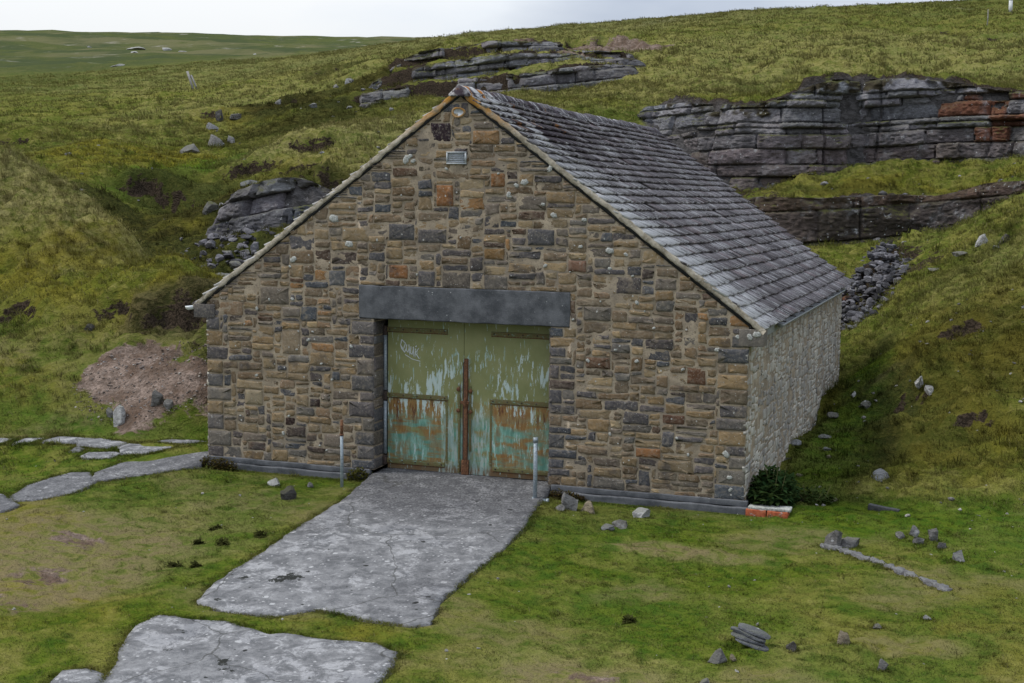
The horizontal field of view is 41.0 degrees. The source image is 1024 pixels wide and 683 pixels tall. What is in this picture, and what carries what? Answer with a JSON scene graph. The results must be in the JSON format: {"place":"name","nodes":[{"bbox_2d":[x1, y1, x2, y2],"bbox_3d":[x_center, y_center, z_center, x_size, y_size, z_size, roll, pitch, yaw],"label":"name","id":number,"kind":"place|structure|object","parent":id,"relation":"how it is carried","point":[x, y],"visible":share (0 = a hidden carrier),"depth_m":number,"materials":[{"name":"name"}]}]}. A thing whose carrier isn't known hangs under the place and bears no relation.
{"place":"outdoors","nodes":[
{"label":"outdoors","id":0,"kind":"place"},
{"bbox_2d":[72,341,206,427],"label":"gravel","id":1,"kind":"structure","parent":0,"point":[161,358],"depth_m":25.48,"materials":[{"name":"brown gravel"}]},
{"bbox_2d":[0,0,958,36],"label":"sky","id":2,"kind":"structure","parent":0,"point":[332,18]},
{"bbox_2d":[0,0,1023,682],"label":"ground","id":3,"kind":"structure","parent":0,"point":[26,54],"depth_m":24.32,"materials":[{"name":"green plant"}]},
{"bbox_2d":[0,493,19,512],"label":"paving slab","id":4,"kind":"structure","parent":3,"relation":"on","point":[7,504],"depth_m":20.28,"materials":[{"name":"stone"}]},
{"bbox_2d":[16,438,41,442],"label":"paving slab","id":5,"kind":"structure","parent":3,"relation":"on","point":[27,439],"depth_m":24.33,"materials":[{"name":"stone"}]},
{"bbox_2d":[7,472,96,501],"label":"paving slab","id":6,"kind":"structure","parent":3,"relation":"on","point":[67,483],"depth_m":21.26,"materials":[{"name":"stone"}]},
{"bbox_2d":[42,436,93,444],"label":"paving slab","id":7,"kind":"structure","parent":3,"relation":"on","point":[68,440],"depth_m":24.18,"materials":[{"name":"stone"}]},
{"bbox_2d":[50,668,103,682],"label":"concrete slab","id":8,"kind":"structure","parent":3,"relation":"on","point":[86,675],"depth_m":13.84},
{"bbox_2d":[69,447,85,452],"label":"paving slab","id":9,"kind":"structure","parent":3,"relation":"on","point":[74,449],"depth_m":23.61,"materials":[{"name":"stone"}]},
{"bbox_2d":[84,324,94,330],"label":"stone","id":10,"kind":"object","parent":3,"relation":"on","point":[90,327],"visible":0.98,"depth_m":27.89,"materials":[{"name":"grey stone"}]},
{"bbox_2d":[81,452,119,459],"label":"paving slab","id":11,"kind":"structure","parent":3,"relation":"on","point":[98,455],"depth_m":23.11,"materials":[{"name":"stone"}]},
{"bbox_2d":[76,438,126,448],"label":"paving slab","id":12,"kind":"structure","parent":3,"relation":"on","point":[100,443],"depth_m":23.82,"materials":[{"name":"stone"}]},
{"bbox_2d":[106,407,112,417],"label":"stone","id":13,"kind":"object","parent":3,"relation":"on","point":[109,412],"visible":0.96,"depth_m":24.95,"materials":[{"name":"grey stone"}]},
{"bbox_2d":[113,405,125,426],"bbox_3d":[-7.118,1.350,24.820,0.229,0.383,0.251,0,6,-7],"label":"boulder","id":14,"kind":"object","parent":3,"relation":"on","point":[119,415],"visible":1,"depth_m":24.76,"materials":[{"name":"stone"}]},
{"bbox_2d":[126,47,145,49],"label":"boulder","id":15,"kind":"object","parent":3,"relation":"on","point":[136,48],"visible":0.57,"depth_m":313.47,"materials":[{"name":"stone"}]},
{"bbox_2d":[118,443,170,454],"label":"paving slab","id":16,"kind":"structure","parent":3,"relation":"on","point":[133,448],"depth_m":23.40,"materials":[{"name":"stone"}]},
{"bbox_2d":[91,451,207,481],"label":"paving slab","id":17,"kind":"structure","parent":3,"relation":"on","point":[135,468],"depth_m":22.42,"materials":[{"name":"stone"}]},
{"bbox_2d":[151,390,163,406],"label":"stone","id":18,"kind":"object","parent":3,"relation":"on","point":[157,398],"visible":1,"depth_m":24.61,"materials":[{"name":"grey stone"}]},
{"bbox_2d":[163,399,172,409],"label":"stone","id":19,"kind":"object","parent":3,"relation":"on","point":[167,403],"visible":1,"depth_m":24.52,"materials":[{"name":"grey stone"}]},
{"bbox_2d":[164,560,182,567],"bbox_3d":[-4.300,2.850,17.467,0.245,0.115,0.242,-5,8,-44],"label":"grass tuft","id":20,"kind":"object","parent":3,"relation":"on","point":[173,564],"visible":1,"depth_m":17.45,"materials":[{"name":"green plant"}]},
{"bbox_2d":[161,439,205,442],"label":"paving slab","id":21,"kind":"structure","parent":3,"relation":"on","point":[177,441],"depth_m":23.80,"materials":[{"name":"stone"}]},
{"bbox_2d":[180,144,198,153],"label":"boulder","id":22,"kind":"object","parent":3,"relation":"on","point":[193,148],"visible":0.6,"depth_m":53.79,"materials":[{"name":"stone"}]},
{"bbox_2d":[186,71,197,88],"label":"timber post","id":23,"kind":"object","parent":3,"relation":"on","point":[190,78],"visible":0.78,"depth_m":83.62,"materials":[{"name":"grey wood"}]},
{"bbox_2d":[189,560,201,567],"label":"grass tuft","id":24,"kind":"object","parent":3,"relation":"on","point":[195,564],"visible":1,"depth_m":17.41,"materials":[{"name":"green plant"}]},
{"bbox_2d":[193,536,204,544],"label":"grass tuft","id":25,"kind":"object","parent":3,"relation":"on","point":[199,541],"visible":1,"depth_m":18.46,"materials":[{"name":"green plant"}]},
{"bbox_2d":[202,201,218,214],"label":"boulder","id":26,"kind":"object","parent":3,"relation":"on","point":[212,207],"visible":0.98,"depth_m":42.38,"materials":[{"name":"stone"}]},
{"bbox_2d":[206,122,218,129],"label":"boulder","id":27,"kind":"object","parent":3,"relation":"on","point":[209,126],"visible":0.94,"depth_m":60.48,"materials":[{"name":"stone"}]},
{"bbox_2d":[208,134,223,147],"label":"boulder","id":28,"kind":"object","parent":3,"relation":"on","point":[213,139],"visible":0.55,"depth_m":55.49,"materials":[{"name":"stone"}]},
{"bbox_2d":[208,524,224,530],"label":"grass tuft","id":29,"kind":"object","parent":3,"relation":"on","point":[212,527],"visible":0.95,"depth_m":19.26,"materials":[{"name":"green plant"}]},
{"bbox_2d":[199,455,237,470],"bbox_3d":[-4.876,2.026,22.695,0.787,0.243,0.283,3,6,19],"label":"moss clump","id":30,"kind":"object","parent":3,"relation":"on","point":[213,461],"visible":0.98,"depth_m":22.66,"materials":[{"name":"green plant"}]},
{"bbox_2d":[215,109,222,121],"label":"boulder","id":31,"kind":"object","parent":3,"relation":"on","point":[218,113],"visible":0.84,"depth_m":63.15,"materials":[{"name":"stone"}]},
{"bbox_2d":[214,537,229,545],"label":"grass tuft","id":32,"kind":"object","parent":3,"relation":"on","point":[221,540],"visible":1,"depth_m":18.33,"materials":[{"name":"green plant"}]},
{"bbox_2d":[182,224,275,273],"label":"scree","id":33,"kind":"structure","parent":3,"relation":"on","point":[248,229],"depth_m":38.41,"materials":[{"name":"stone"}]},
{"bbox_2d":[227,135,234,142],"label":"boulder","id":34,"kind":"object","parent":3,"relation":"on","point":[231,139],"visible":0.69,"depth_m":56.37,"materials":[{"name":"stone"}]},
{"bbox_2d":[229,261,241,268],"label":"boulder","id":35,"kind":"object","parent":3,"relation":"on","point":[233,264],"visible":0.81,"depth_m":36.79,"materials":[{"name":"stone"}]},
{"bbox_2d":[230,114,241,119],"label":"boulder","id":36,"kind":"object","parent":3,"relation":"on","point":[237,116],"visible":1,"depth_m":63.42,"materials":[{"name":"stone"}]},
{"bbox_2d":[240,180,249,186],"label":"boulder","id":37,"kind":"object","parent":3,"relation":"on","point":[244,182],"visible":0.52,"depth_m":45.91,"materials":[{"name":"stone"}]},
{"bbox_2d":[101,615,397,682],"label":"concrete slab","id":38,"kind":"structure","parent":3,"relation":"on","point":[168,649],"depth_m":14.37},
{"bbox_2d":[65,80,452,240],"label":"pebbles","id":39,"kind":"object","parent":3,"relation":"on","point":[181,238],"visible":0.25,"depth_m":48.31,"materials":[{"name":"stone"}]},
{"bbox_2d":[251,530,267,538],"bbox_3d":[-3.446,2.624,18.690,0.232,0.117,0.227,3,6,19],"label":"grass tuft","id":40,"kind":"object","parent":3,"relation":"on","point":[259,533],"visible":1,"depth_m":18.66,"materials":[{"name":"green plant"}]},
{"bbox_2d":[206,177,331,235],"bbox_3d":[-6.883,-3.526,40.427,5.121,2.604,2.460,3,6,19],"label":"rock outcrop","id":41,"kind":"object","parent":3,"relation":"on","point":[262,203],"visible":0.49,"depth_m":39.73,"materials":[{"name":"grey stone"}]},
{"bbox_2d":[267,478,279,485],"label":"stone","id":42,"kind":"object","parent":3,"relation":"on","point":[274,481],"visible":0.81,"depth_m":21.45,"materials":[{"name":"white stone"}]},
{"bbox_2d":[280,485,296,499],"bbox_3d":[-3.400,2.337,20.704,0.242,0.316,0.169,-3,7,-31],"label":"stone","id":43,"kind":"object","parent":3,"relation":"on","point":[288,493],"visible":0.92,"depth_m":20.64,"materials":[{"name":"grey stone"}]},
{"bbox_2d":[309,103,316,107],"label":"boulder","id":44,"kind":"object","parent":3,"relation":"on","point":[312,105],"visible":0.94,"depth_m":61.99,"materials":[{"name":"stone"}]},
{"bbox_2d":[340,420,343,486],"bbox_3d":[-2.646,1.841,21.281,0.063,1.260,0.063,3,6,19],"label":"bollard","id":45,"kind":"object","parent":3,"relation":"on","point":[341,458],"visible":0.9,"depth_m":21.26,"materials":[{"name":"metal"}]},
{"bbox_2d":[346,467,368,481],"bbox_3d":[-2.480,2.129,21.963,0.437,0.264,0.270,3,6,19],"label":"moss clump","id":46,"kind":"object","parent":3,"relation":"on","point":[354,473],"visible":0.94,"depth_m":21.91,"materials":[{"name":"green plant"}]},
{"bbox_2d":[197,467,550,627],"bbox_3d":[-1.488,2.695,18.805,3.121,0.544,6.849,2,6,15],"label":"concrete apron","id":47,"kind":"object","parent":3,"relation":"on","point":[406,547],"visible":0.96,"depth_m":17.97,"materials":[{"name":"grey concrete"}]},
{"bbox_2d":[532,437,548,501],"bbox_3d":[0.427,2.038,20.397,0.252,1.220,0.121,2,6,10],"label":"bollard","id":48,"kind":"object","parent":47,"relation":"on","point":[535,456],"visible":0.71,"depth_m":20.38,"materials":[{"name":"metal"}]},
{"bbox_2d":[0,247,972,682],"bbox_3d":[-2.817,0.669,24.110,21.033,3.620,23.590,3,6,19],"label":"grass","id":49,"kind":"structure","parent":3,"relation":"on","point":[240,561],"depth_m":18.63,"materials":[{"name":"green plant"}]},
{"bbox_2d":[359,64,637,107],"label":"rock outcrop","id":50,"kind":"object","parent":3,"relation":"on","point":[560,78],"visible":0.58,"depth_m":64.98,"materials":[{"name":"grey stone"}]},
{"bbox_2d":[368,53,645,89],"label":"rock outcrop","id":51,"kind":"object","parent":3,"relation":"on","point":[471,67],"visible":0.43,"depth_m":66.69,"materials":[{"name":"grey stone"}]},
{"bbox_2d":[0,140,1023,495],"bbox_3d":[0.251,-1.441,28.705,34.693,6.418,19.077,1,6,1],"label":"grass","id":52,"kind":"structure","parent":3,"relation":"on","point":[846,355],"depth_m":28.79,"materials":[{"name":"green plant"}]},
{"bbox_2d":[0,0,1023,131],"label":"grass","id":53,"kind":"structure","parent":3,"relation":"on","point":[548,28],"depth_m":85.88,"materials":[{"name":"green plant"}]},
{"bbox_2d":[0,69,1023,306],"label":"grass","id":54,"kind":"structure","parent":3,"relation":"on","point":[229,162],"depth_m":50.56,"materials":[{"name":"green plant"}]},
{"bbox_2d":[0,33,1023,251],"bbox_3d":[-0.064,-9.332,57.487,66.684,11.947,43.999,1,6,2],"label":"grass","id":55,"kind":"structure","parent":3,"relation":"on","point":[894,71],"depth_m":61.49,"materials":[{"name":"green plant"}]},
{"bbox_2d":[390,41,634,71],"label":"rock outcrop","id":56,"kind":"object","parent":3,"relation":"on","point":[486,45],"visible":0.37,"depth_m":69.56,"materials":[{"name":"grey stone"}]},
{"bbox_2d":[6,404,1021,672],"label":"pebbles","id":57,"kind":"object","parent":3,"relation":"on","point":[498,578],"visible":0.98,"depth_m":16.80,"materials":[{"name":"stone"}]},
{"bbox_2d":[185,85,854,514],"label":"stone barn","id":58,"kind":"structure","parent":3,"relation":"on","point":[461,279],"depth_m":21.44,"materials":[{"name":"stone"}]},
{"bbox_2d":[387,319,464,473],"bbox_3d":[-1.385,0.878,21.925,1.350,2.420,0.094,3,6,19],"label":"door","id":59,"kind":"structure","parent":58,"relation":"in","point":[425,394],"depth_m":21.93,"materials":[{"name":"paint"}]},
{"bbox_2d":[461,323,550,480],"bbox_3d":[-0.075,0.947,21.443,1.535,2.425,0.135,3,6,19],"label":"door","id":60,"kind":"structure","parent":58,"relation":"in","point":[505,402],"depth_m":21.48,"materials":[{"name":"paint"}]},
{"bbox_2d":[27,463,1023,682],"bbox_3d":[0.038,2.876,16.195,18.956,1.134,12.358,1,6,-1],"label":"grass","id":61,"kind":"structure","parent":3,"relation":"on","point":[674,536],"depth_m":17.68,"materials":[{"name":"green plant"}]},
{"bbox_2d":[556,504,564,510],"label":"stone","id":62,"kind":"object","parent":3,"relation":"on","point":[561,507],"visible":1,"depth_m":19.89,"materials":[{"name":"grey stone"}]},
{"bbox_2d":[549,488,586,500],"bbox_3d":[0.837,2.332,20.753,0.643,0.199,0.240,3,6,19],"label":"moss clump","id":63,"kind":"object","parent":3,"relation":"on","point":[552,494],"visible":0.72,"depth_m":20.75,"materials":[{"name":"green plant"}]},
{"bbox_2d":[561,492,577,510],"bbox_3d":[0.848,2.407,20.053,0.246,0.419,0.172,2,6,10],"label":"stone","id":64,"kind":"object","parent":3,"relation":"on","point":[568,502],"visible":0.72,"depth_m":19.99,"materials":[{"name":"grey stone"}]},
{"bbox_2d":[581,500,594,513],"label":"stone","id":65,"kind":"object","parent":3,"relation":"on","point":[588,506],"visible":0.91,"depth_m":19.97,"materials":[{"name":"beige stone"}]},
{"bbox_2d":[601,523,614,530],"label":"stone","id":66,"kind":"object","parent":3,"relation":"on","point":[606,526],"visible":1,"depth_m":19.07,"materials":[{"name":"grey stone"}]},
{"bbox_2d":[612,519,627,528],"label":"boulder","id":67,"kind":"object","parent":3,"relation":"on","point":[619,523],"visible":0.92,"depth_m":19.23,"materials":[{"name":"stone"}]},
{"bbox_2d":[622,614,636,623],"bbox_3d":[1.321,3.132,15.438,0.189,0.116,0.203,1,6,0],"label":"grass tuft","id":68,"kind":"object","parent":3,"relation":"on","point":[627,618],"visible":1,"depth_m":15.43,"materials":[{"name":"green plant"}]},
{"bbox_2d":[632,507,649,517],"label":"boulder","id":69,"kind":"object","parent":3,"relation":"on","point":[640,512],"visible":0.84,"depth_m":19.67,"materials":[{"name":"stone"}]},
{"bbox_2d":[700,678,709,682],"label":"stone","id":70,"kind":"object","parent":3,"relation":"on","point":[705,680],"visible":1,"depth_m":13.56,"materials":[{"name":"grey stone"}]},
{"bbox_2d":[708,648,726,663],"bbox_3d":[2.133,3.265,14.190,0.161,0.178,0.191,4,7,28],"label":"stone","id":71,"kind":"object","parent":3,"relation":"on","point":[718,656],"visible":1,"depth_m":14.16,"materials":[{"name":"grey stone"}]},
{"bbox_2d":[730,654,736,661],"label":"stone","id":72,"kind":"object","parent":3,"relation":"on","point":[733,658],"visible":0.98,"depth_m":14.27,"materials":[{"name":"beige stone"}]},
{"bbox_2d":[730,623,770,651],"bbox_3d":[2.546,3.158,14.622,0.428,0.235,0.243,3,6,19],"label":"stack","id":73,"kind":"object","parent":3,"relation":"on","point":[748,635],"visible":1,"depth_m":14.55,"materials":[{"name":"stone"}]},
{"bbox_2d":[745,504,791,518],"bbox_3d":[3.717,2.574,19.890,0.666,0.364,0.273,3,6,19],"label":"brick stub","id":74,"kind":"object","parent":3,"relation":"on","point":[758,510],"visible":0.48,"depth_m":19.80,"materials":[{"name":"red brick"}]},
{"bbox_2d":[746,460,804,507],"bbox_3d":[3.904,2.135,20.454,0.895,0.681,1.406,3,6,19],"label":"weed clump","id":75,"kind":"object","parent":3,"relation":"on","point":[769,487],"visible":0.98,"depth_m":20.16,"materials":[{"name":"green plant"}]},
{"bbox_2d":[786,641,795,651],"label":"stone","id":76,"kind":"object","parent":3,"relation":"on","point":[792,645],"visible":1,"depth_m":14.45,"materials":[{"name":"grey stone"}]},
{"bbox_2d":[791,439,800,445],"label":"stone","id":77,"kind":"object","parent":3,"relation":"on","point":[795,442],"visible":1,"depth_m":24.16,"materials":[{"name":"grey stone"}]},
{"bbox_2d":[796,485,835,503],"bbox_3d":[4.508,2.307,20.638,0.759,0.252,0.729,3,6,19],"label":"weed clump","id":78,"kind":"object","parent":3,"relation":"on","point":[818,496],"visible":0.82,"depth_m":20.54,"materials":[{"name":"green plant"}]},
{"bbox_2d":[818,434,831,438],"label":"boulder","id":79,"kind":"object","parent":3,"relation":"on","point":[821,436],"visible":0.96,"depth_m":24.79,"materials":[{"name":"stone"}]},
{"bbox_2d":[637,78,1023,189],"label":"quarry face","id":80,"kind":"object","parent":3,"relation":"on","point":[746,146],"visible":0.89,"depth_m":49.59},
{"bbox_2d":[827,412,838,417],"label":"stone","id":81,"kind":"object","parent":3,"relation":"on","point":[832,414],"visible":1,"depth_m":27.35,"materials":[{"name":"grey stone"}]},
{"bbox_2d":[824,530,842,545],"bbox_3d":[4.298,2.692,18.309,0.261,0.398,0.194,4,7,31],"label":"stone","id":82,"kind":"object","parent":3,"relation":"on","point":[833,538],"visible":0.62,"depth_m":18.22,"materials":[{"name":"grey stone"}]},
{"bbox_2d":[837,630,849,644],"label":"stone","id":83,"kind":"object","parent":3,"relation":"on","point":[843,637],"visible":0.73,"depth_m":14.66,"materials":[{"name":"beige stone"}]},
{"bbox_2d":[840,537,859,548],"bbox_3d":[4.495,2.748,18.298,0.302,0.268,0.234,2,6,10],"label":"boulder","id":84,"kind":"object","parent":3,"relation":"on","point":[849,542],"visible":0.66,"depth_m":18.23,"materials":[{"name":"stone"}]},
{"bbox_2d":[860,400,870,408],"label":"boulder","id":85,"kind":"object","parent":3,"relation":"on","point":[866,404],"visible":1,"depth_m":27.06,"materials":[{"name":"stone"}]},
{"bbox_2d":[841,242,912,330],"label":"scree","id":86,"kind":"structure","parent":3,"relation":"on","point":[879,281],"depth_m":36.74,"materials":[{"name":"stone"}]},
{"bbox_2d":[873,623,881,628],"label":"stone","id":87,"kind":"object","parent":3,"relation":"on","point":[876,627],"visible":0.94,"depth_m":15.27,"materials":[{"name":"grey stone"}]},
{"bbox_2d":[873,468,888,481],"bbox_3d":[5.823,2.172,21.683,0.332,0.340,0.209,0,6,-7],"label":"boulder","id":88,"kind":"object","parent":3,"relation":"on","point":[880,472],"visible":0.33,"depth_m":21.62,"materials":[{"name":"stone"}]},
{"bbox_2d":[877,658,888,670],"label":"stone","id":89,"kind":"object","parent":3,"relation":"on","point":[883,665],"visible":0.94,"depth_m":13.94,"materials":[{"name":"grey stone"}]},
{"bbox_2d":[744,181,1023,245],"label":"quarry face","id":90,"kind":"object","parent":3,"relation":"on","point":[809,221],"visible":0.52,"depth_m":45.25},
{"bbox_2d":[868,503,899,511],"bbox_3d":[5.445,2.461,20.049,0.459,0.096,0.106,9,10,33],"label":"plank","id":91,"kind":"object","parent":3,"relation":"on","point":[871,506],"visible":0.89,"depth_m":20.04,"materials":[{"name":"grey wood"}]},
{"bbox_2d":[820,543,952,591],"bbox_3d":[4.739,2.892,17.389,0.232,0.225,2.176,-3,7,-30],"label":"stone edging","id":92,"kind":"object","parent":3,"relation":"on","point":[905,572],"visible":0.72,"depth_m":17.31,"materials":[{"name":"grey stone"}]},
{"bbox_2d":[771,163,1014,271],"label":"pebbles","id":93,"kind":"object","parent":3,"relation":"on","point":[879,193],"visible":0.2,"depth_m":45.81,"materials":[{"name":"stone"}]},
{"bbox_2d":[895,531,904,538],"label":"stone","id":94,"kind":"object","parent":3,"relation":"on","point":[899,534],"visible":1,"depth_m":18.56,"materials":[{"name":"grey stone"}]},
{"bbox_2d":[909,525,919,536],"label":"stone","id":95,"kind":"object","parent":3,"relation":"on","point":[914,530],"visible":0.77,"depth_m":18.73,"materials":[{"name":"grey stone"}]},
{"bbox_2d":[912,537,923,543],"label":"stone","id":96,"kind":"object","parent":3,"relation":"on","point":[917,540],"visible":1,"depth_m":18.30,"materials":[{"name":"grey stone"}]},
{"bbox_2d":[815,289,1023,519],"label":"pebbles","id":97,"kind":"object","parent":3,"relation":"on","point":[949,498],"visible":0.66,"depth_m":24.16,"materials":[{"name":"stone"}]},
{"bbox_2d":[915,376,923,388],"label":"stone","id":98,"kind":"object","parent":3,"relation":"on","point":[917,382],"visible":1,"depth_m":26.13,"materials":[{"name":"grey stone"}]},
{"bbox_2d":[924,385,933,395],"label":"stone","id":99,"kind":"object","parent":3,"relation":"on","point":[929,390],"visible":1,"depth_m":25.95,"materials":[{"name":"grey stone"}]},
{"bbox_2d":[928,528,937,541],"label":"stone","id":100,"kind":"object","parent":3,"relation":"on","point":[933,534],"visible":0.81,"depth_m":18.46,"materials":[{"name":"grey stone"}]},
{"bbox_2d":[937,542,946,548],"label":"stone","id":101,"kind":"object","parent":3,"relation":"on","point":[941,545],"visible":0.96,"depth_m":18.12,"materials":[{"name":"grey stone"}]},
{"bbox_2d":[952,550,964,561],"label":"stone","id":102,"kind":"object","parent":3,"relation":"on","point":[957,556],"visible":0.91,"depth_m":17.55,"materials":[{"name":"grey stone"}]},
{"bbox_2d":[952,251,966,256],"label":"boulder","id":103,"kind":"object","parent":3,"relation":"on","point":[960,253],"visible":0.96,"depth_m":34.73,"materials":[{"name":"stone"}]},
{"bbox_2d":[975,234,987,246],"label":"boulder","id":104,"kind":"object","parent":3,"relation":"on","point":[982,238],"visible":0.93,"depth_m":34.62,"materials":[{"name":"stone"}]},
{"bbox_2d":[998,234,1011,244],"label":"boulder","id":105,"kind":"object","parent":3,"relation":"on","point":[1005,235],"visible":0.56,"depth_m":33.85,"materials":[{"name":"stone"}]},
{"bbox_2d":[1009,0,1012,12],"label":"marker post","id":106,"kind":"object","parent":3,"relation":"on","point":[1010,5],"visible":0.72,"depth_m":95.64,"materials":[{"name":"white"}]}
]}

